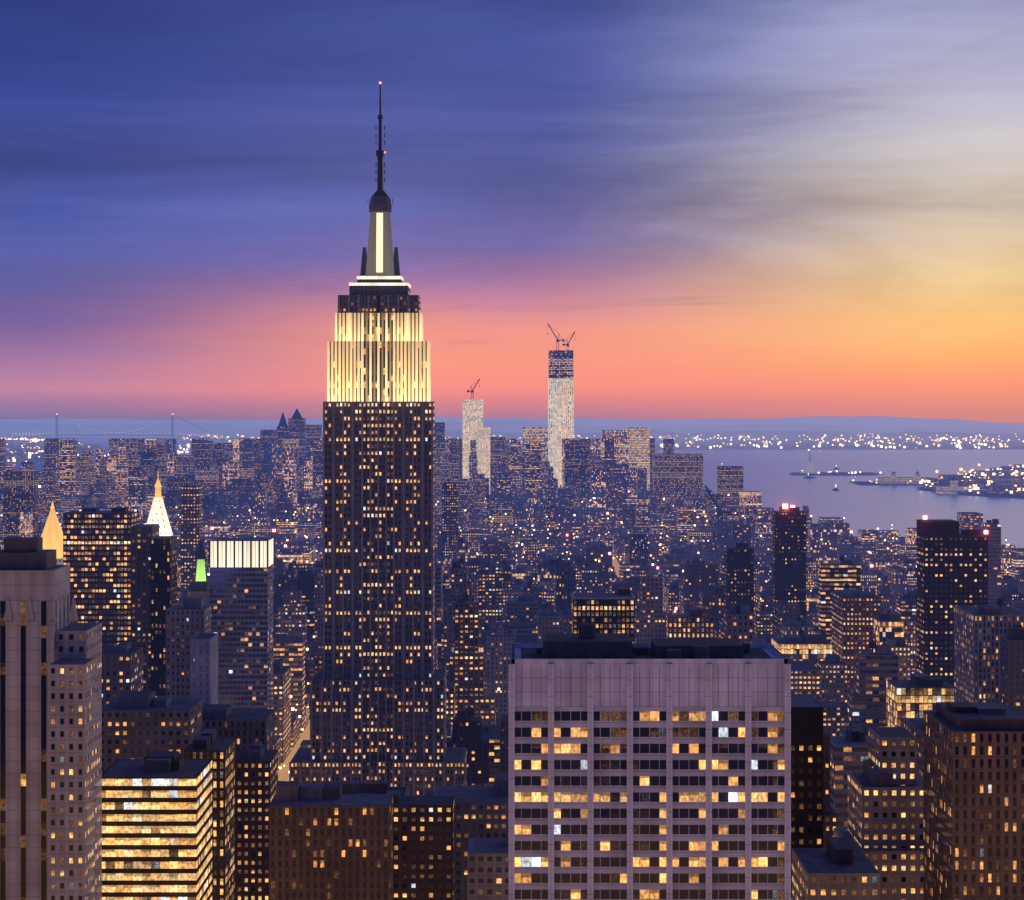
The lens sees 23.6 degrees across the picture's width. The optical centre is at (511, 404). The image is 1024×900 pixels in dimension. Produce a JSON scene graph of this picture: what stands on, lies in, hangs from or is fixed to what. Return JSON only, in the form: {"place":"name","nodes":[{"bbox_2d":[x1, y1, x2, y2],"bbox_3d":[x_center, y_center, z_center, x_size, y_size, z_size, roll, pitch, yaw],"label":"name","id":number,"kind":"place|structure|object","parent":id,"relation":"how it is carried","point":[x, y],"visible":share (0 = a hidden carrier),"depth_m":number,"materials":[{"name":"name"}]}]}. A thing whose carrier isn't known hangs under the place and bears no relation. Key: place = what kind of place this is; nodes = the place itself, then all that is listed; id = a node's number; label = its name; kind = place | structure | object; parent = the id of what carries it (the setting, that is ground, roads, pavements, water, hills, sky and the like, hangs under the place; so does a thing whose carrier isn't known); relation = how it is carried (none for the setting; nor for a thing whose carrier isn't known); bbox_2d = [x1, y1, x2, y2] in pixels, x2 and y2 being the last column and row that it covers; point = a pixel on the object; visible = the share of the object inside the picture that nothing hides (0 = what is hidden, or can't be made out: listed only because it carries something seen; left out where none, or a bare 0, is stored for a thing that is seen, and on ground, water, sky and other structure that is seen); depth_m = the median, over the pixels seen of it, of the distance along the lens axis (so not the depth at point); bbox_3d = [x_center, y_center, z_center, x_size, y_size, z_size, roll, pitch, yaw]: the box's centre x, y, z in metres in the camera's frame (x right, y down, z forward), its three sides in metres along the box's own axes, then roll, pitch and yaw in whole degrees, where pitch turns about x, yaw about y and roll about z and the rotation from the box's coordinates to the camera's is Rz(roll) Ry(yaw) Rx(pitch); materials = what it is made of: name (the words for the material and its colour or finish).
{"place":"outdoors","nodes":[
{"label":"outdoors","id":0,"kind":"place"},
{"bbox_2d":[178,537,618,780],"bbox_3d":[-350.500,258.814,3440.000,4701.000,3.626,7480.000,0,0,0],"label":"street","id":1,"kind":"structure","parent":0,"point":[283,773],"depth_m":1838.86,"materials":[{"name":"grey asphalt"}]},
{"bbox_2d":[0,189,1023,899],"bbox_3d":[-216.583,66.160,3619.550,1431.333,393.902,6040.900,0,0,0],"label":"skyscrapers","id":2,"kind":"structure","parent":1,"relation":"on","point":[672,769],"depth_m":800.00,"materials":[{"name":"grey concrete"}]},
{"bbox_2d":[376,213,382,271],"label":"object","id":3,"kind":"object","parent":2,"relation":"on","point":[379,253],"visible":1,"depth_m":1315.38,"materials":[{"name":"yellow"}]},
{"bbox_2d":[376,84,392,202],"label":"antenna","id":4,"kind":"object","parent":2,"relation":"on","point":[380,153],"visible":1,"depth_m":1321.15,"materials":[{"name":"grey metal"}]},
{"bbox_2d":[467,378,479,398],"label":"construction crane","id":5,"kind":"object","parent":2,"relation":"on","point":[472,391],"visible":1,"depth_m":5807.25,"materials":[{"name":"grey metal"}]},
{"bbox_2d":[547,324,564,358],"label":"crane","id":6,"kind":"object","parent":2,"relation":"on","point":[557,340],"visible":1,"depth_m":5878.09,"materials":[{"name":"grey metal"}]},
{"bbox_2d":[563,332,574,349],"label":"crane","id":7,"kind":"object","parent":2,"relation":"on","point":[567,344],"visible":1,"depth_m":5880.01,"materials":[{"name":"grey metal"}]},
{"bbox_2d":[0,438,1023,899],"bbox_3d":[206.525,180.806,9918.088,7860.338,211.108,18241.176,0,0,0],"label":"city buildings","id":8,"kind":"structure","parent":1,"relation":"on","point":[846,646],"depth_m":2258.81,"materials":[{"name":"grey concrete"}]},
{"bbox_2d":[704,485,730,531],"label":"crane","id":9,"kind":"object","parent":8,"relation":"on","point":[720,513],"visible":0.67,"depth_m":3896.10,"materials":[{"name":"grey metal"}]},
{"bbox_2d":[0,427,1023,547],"bbox_3d":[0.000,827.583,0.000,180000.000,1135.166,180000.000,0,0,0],"label":"harbour water","id":10,"kind":"structure","parent":0,"point":[777,484],"depth_m":8747.03,"materials":[{"name":"liquid"}]},
{"bbox_2d":[7,415,227,440],"bbox_3d":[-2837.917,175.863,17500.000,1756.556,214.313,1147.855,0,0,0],"label":"suspension bridge","id":11,"kind":"structure","parent":10,"relation":"on","point":[172,427],"depth_m":17361.63,"materials":[{"name":"black metal"}]},
{"bbox_2d":[12,414,836,486],"bbox_3d":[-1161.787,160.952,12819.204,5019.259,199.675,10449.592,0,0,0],"label":"boat and bridge lights","id":12,"kind":"object","parent":10,"relation":"on","point":[129,433],"visible":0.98,"depth_m":17496.00},
{"bbox_2d":[721,465,839,489],"bbox_3d":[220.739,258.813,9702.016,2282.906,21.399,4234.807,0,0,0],"label":"boats","id":13,"kind":"object","parent":10,"relation":"on","point":[808,476],"visible":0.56,"depth_m":8892.97,"materials":[{"name":"grey metal"}]},
{"bbox_2d":[0,416,1023,439],"bbox_3d":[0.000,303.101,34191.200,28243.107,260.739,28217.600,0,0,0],"label":"hills","id":14,"kind":"structure","parent":0,"point":[788,428],"depth_m":29858.29,"materials":[{"name":"blue"}]},
{"bbox_2d":[0,0,1023,422],"label":"sky","id":15,"kind":"structure","parent":0,"point":[731,209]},
{"bbox_2d":[181,431,1023,448],"bbox_3d":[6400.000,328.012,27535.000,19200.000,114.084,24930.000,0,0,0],"label":"distant shoreline","id":16,"kind":"structure","parent":0,"point":[681,442],"depth_m":19477.94,"materials":[{"name":"blue"}]},
{"bbox_2d":[790,472,880,474],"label":"island","id":17,"kind":"structure","parent":0,"point":[840,473],"depth_m":9400.94,"materials":[{"name":"grey"}]},
{"bbox_2d":[800,454,819,472],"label":"statue of liberty","id":18,"kind":"object","parent":17,"relation":"on","point":[809,469],"visible":1,"depth_m":9451.54,"materials":[{"name":"grey"}]},
{"bbox_2d":[848,481,925,483],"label":"island","id":19,"kind":"structure","parent":0,"point":[865,482],"depth_m":8188.42,"materials":[{"name":"grey"}]},
{"bbox_2d":[916,485,1023,496],"bbox_3d":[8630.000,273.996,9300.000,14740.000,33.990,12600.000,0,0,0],"label":"jersey ground","id":20,"kind":"structure","parent":0,"point":[978,494],"depth_m":7123.64,"materials":[{"name":"grey"}]},
{"bbox_2d":[1,433,1023,768],"bbox_3d":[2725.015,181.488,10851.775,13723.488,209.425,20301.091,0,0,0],"label":"city lights","id":21,"kind":"structure","parent":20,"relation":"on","point":[975,487],"depth_m":11865.90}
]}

